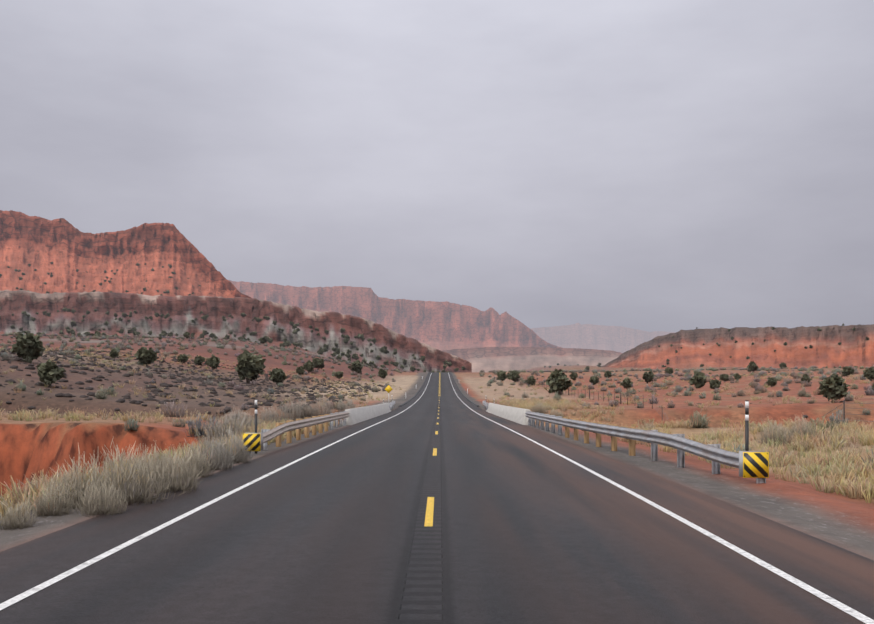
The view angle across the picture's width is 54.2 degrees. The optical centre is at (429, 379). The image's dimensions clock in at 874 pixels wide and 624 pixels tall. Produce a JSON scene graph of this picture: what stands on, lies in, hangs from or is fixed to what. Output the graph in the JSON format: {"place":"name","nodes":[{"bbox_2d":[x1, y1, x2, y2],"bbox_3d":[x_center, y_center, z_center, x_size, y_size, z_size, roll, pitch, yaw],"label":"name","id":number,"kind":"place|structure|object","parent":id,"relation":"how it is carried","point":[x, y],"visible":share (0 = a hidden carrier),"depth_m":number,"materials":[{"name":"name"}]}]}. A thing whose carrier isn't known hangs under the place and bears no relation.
{"place":"outdoors","nodes":[
{"label":"outdoors","id":0,"kind":"place"},
{"bbox_2d":[0,210,302,308],"bbox_3d":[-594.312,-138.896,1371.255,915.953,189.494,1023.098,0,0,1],"label":"mesa","id":1,"kind":"structure","parent":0,"point":[64,246],"depth_m":1111.13,"materials":[{"name":"red stone"}]},
{"bbox_2d":[0,261,200,295],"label":"shrubs","id":2,"kind":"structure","parent":1,"relation":"on","point":[100,284],"depth_m":1021.03,"materials":[{"name":"green plant"}]},
{"bbox_2d":[0,290,471,372],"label":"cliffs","id":3,"kind":"structure","parent":0,"point":[182,311],"depth_m":707.27,"materials":[{"name":"stone"}]},
{"bbox_2d":[0,307,465,371],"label":"shrubs","id":4,"kind":"object","parent":3,"relation":"on","point":[164,333],"depth_m":662.16,"materials":[{"name":"green plant"}]},
{"bbox_2d":[228,280,561,350],"bbox_3d":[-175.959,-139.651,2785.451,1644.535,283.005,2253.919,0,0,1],"label":"cliff","id":5,"kind":"structure","parent":0,"point":[445,325],"depth_m":2327.10,"materials":[{"name":"red stone"}]},
{"bbox_2d":[0,372,873,623],"bbox_3d":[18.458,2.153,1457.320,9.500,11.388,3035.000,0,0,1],"label":"road","id":6,"kind":"structure","parent":0,"point":[522,530],"depth_m":9.67,"materials":[{"name":"grey asphalt"}]},
{"bbox_2d":[398,372,429,406],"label":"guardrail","id":7,"kind":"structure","parent":6,"relation":"on","point":[407,401],"depth_m":163.27,"materials":[{"name":"grey metal"}]},
{"bbox_2d":[0,373,873,623],"bbox_3d":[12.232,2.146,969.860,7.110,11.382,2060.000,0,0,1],"label":"road markings","id":8,"kind":"structure","parent":6,"relation":"on","point":[788,577],"depth_m":10.05,"materials":[{"name":"white paint"}]},
{"bbox_2d":[0,331,873,560],"bbox_3d":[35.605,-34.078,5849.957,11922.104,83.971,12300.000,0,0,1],"label":"ground","id":9,"kind":"structure","parent":0,"point":[37,447],"depth_m":84.81,"materials":[{"name":"brown soil"}]},
{"bbox_2d":[0,348,388,416],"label":"shrubs","id":10,"kind":"object","parent":9,"relation":"on","point":[156,391],"visible":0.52,"depth_m":130.15,"materials":[{"name":"green plant"}]},
{"bbox_2d":[254,399,257,453],"bbox_3d":[-5.038,1.373,24.804,0.180,1.620,0.171,0,0,1],"label":"delineator","id":11,"kind":"object","parent":9,"relation":"on","point":[255,419],"visible":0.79,"depth_m":24.77,"materials":[{"name":"black plastic"}]},
{"bbox_2d":[245,411,349,454],"bbox_3d":[-4.803,2.212,35.600,0.552,1.609,22.917,0,0,1],"label":"guardrail","id":12,"kind":"object","parent":9,"relation":"on","point":[288,427],"visible":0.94,"depth_m":31.70,"materials":[{"name":"metal"},{"name":"wood"}]},
{"bbox_2d":[243,434,259,450],"bbox_3d":[-5.026,1.768,24.183,0.500,0.500,0.082,0,0,1],"label":"object marker","id":13,"kind":"object","parent":12,"relation":"attached to","point":[252,439],"visible":0.83,"depth_m":24.14,"materials":[{"name":"yellow metal"}]},
{"bbox_2d":[13,330,703,369],"bbox_3d":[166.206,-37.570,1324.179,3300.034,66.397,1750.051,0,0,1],"label":"shrubs","id":14,"kind":"object","parent":9,"relation":"on","point":[264,340],"visible":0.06,"depth_m":577.92,"materials":[{"name":"green plant"}]},
{"bbox_2d":[342,403,390,424],"bbox_3d":[-4.406,2.697,66.399,0.800,2.077,37.200,0,0,1],"label":"bridge barrier","id":15,"kind":"object","parent":9,"relation":"on","point":[359,414],"visible":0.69,"depth_m":57.63,"materials":[{"name":"concrete"}]},
{"bbox_2d":[385,385,391,392],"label":"warning sign","id":16,"kind":"object","parent":9,"relation":"on","point":[388,388],"visible":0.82,"depth_m":111.98,"materials":[{"name":"yellow metal"}]},
{"bbox_2d":[389,400,394,409],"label":"guardrail","id":17,"kind":"object","parent":9,"relation":"on","point":[391,405],"visible":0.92,"depth_m":91.19,"materials":[{"name":"grey metal"}]},
{"bbox_2d":[0,394,819,530],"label":"bunch grass","id":18,"kind":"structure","parent":9,"relation":"on","point":[101,501],"depth_m":14.18,"materials":[{"name":"beige plant"}]},
{"bbox_2d":[2,341,842,417],"bbox_3d":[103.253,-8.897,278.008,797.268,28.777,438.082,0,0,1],"label":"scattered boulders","id":19,"kind":"object","parent":9,"relation":"on","point":[805,416],"visible":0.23,"depth_m":104.25,"materials":[{"name":"brown stone"}]},
{"bbox_2d":[0,345,873,524],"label":"dry grass tufts","id":20,"kind":"object","parent":9,"relation":"on","point":[849,435],"visible":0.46,"depth_m":31.01,"materials":[{"name":"beige plant"}]},
{"bbox_2d":[0,332,873,467],"bbox_3d":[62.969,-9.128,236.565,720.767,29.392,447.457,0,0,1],"label":"sage brush","id":21,"kind":"object","parent":9,"relation":"on","point":[701,419],"visible":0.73,"depth_m":193.11,"materials":[{"name":"green plant"}]},
{"bbox_2d":[10,332,873,402],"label":"juniper trees","id":22,"kind":"object","parent":9,"relation":"on","point":[250,366],"visible":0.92,"depth_m":165.13,"materials":[{"name":"green plant"}]},
{"bbox_2d":[450,372,479,406],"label":"kerb","id":23,"kind":"structure","parent":9,"relation":"on","point":[472,402],"depth_m":158.91,"materials":[{"name":"grey concrete"}]},
{"bbox_2d":[483,401,488,409],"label":"guardrail","id":24,"kind":"object","parent":9,"relation":"on","point":[485,404],"visible":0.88,"depth_m":91.04,"materials":[{"name":"grey metal"}]},
{"bbox_2d":[159,332,835,388],"bbox_3d":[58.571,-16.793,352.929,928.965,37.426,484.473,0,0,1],"label":"trees","id":25,"kind":"object","parent":9,"relation":"on","point":[698,380],"visible":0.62,"depth_m":192.26,"materials":[{"name":"green plant"}]},
{"bbox_2d":[486,403,531,424],"bbox_3d":[5.793,2.697,66.269,0.800,2.077,37.200,0,0,1],"label":"bridge barrier","id":26,"kind":"object","parent":9,"relation":"on","point":[515,414],"visible":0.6,"depth_m":57.79,"materials":[{"name":"concrete"}]},
{"bbox_2d":[443,347,621,371],"bbox_3d":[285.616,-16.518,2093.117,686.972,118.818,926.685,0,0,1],"label":"distant hill","id":27,"kind":"structure","parent":9,"relation":"on","point":[486,359],"depth_m":1875.20,"materials":[{"name":"stone"}]},
{"bbox_2d":[525,411,765,483],"bbox_3d":[5.645,2.159,31.926,0.932,1.724,30.493,0,0,-2],"label":"guardrail","id":28,"kind":"object","parent":9,"relation":"on","point":[715,454],"visible":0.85,"depth_m":22.42,"materials":[{"name":"grey metal"}]},
{"bbox_2d":[743,452,768,477],"bbox_3d":[6.390,1.665,16.736,0.500,0.500,0.082,0,0,1],"label":"object marker","id":29,"kind":"object","parent":28,"relation":"attached to","point":[755,464],"visible":1,"depth_m":16.70,"materials":[{"name":"yellow metal"}]},
{"bbox_2d":[523,375,873,422],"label":"wire fence","id":30,"kind":"object","parent":9,"relation":"on","point":[668,418],"visible":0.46,"depth_m":93.48,"materials":[{"name":"brown"}]},
{"bbox_2d":[745,400,748,450],"bbox_3d":[6.645,1.264,17.854,0.180,1.670,0.171,0,0,1],"label":"delineator","id":31,"kind":"object","parent":9,"relation":"on","point":[746,425],"visible":0.77,"depth_m":17.82,"materials":[{"name":"black plastic"}]},
{"bbox_2d":[0,0,873,331],"label":"sky","id":32,"kind":"structure","parent":0,"point":[645,165],"materials":[{"name":"grey"}]},
{"bbox_2d":[531,323,675,352],"bbox_3d":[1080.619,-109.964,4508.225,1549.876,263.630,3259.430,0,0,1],"label":"mesa","id":33,"kind":"structure","parent":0,"point":[620,339],"depth_m":3561.19,"materials":[{"name":"stone"}]},
{"bbox_2d":[601,324,873,368],"bbox_3d":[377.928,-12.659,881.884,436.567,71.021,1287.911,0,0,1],"label":"mesa","id":34,"kind":"structure","parent":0,"point":[855,348],"depth_m":576.29,"materials":[{"name":"red stone"}]},
{"bbox_2d":[626,323,868,368],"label":"shrubs","id":35,"kind":"object","parent":34,"relation":"on","point":[785,344],"visible":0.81,"depth_m":590.86,"materials":[{"name":"green plant"}]}
]}

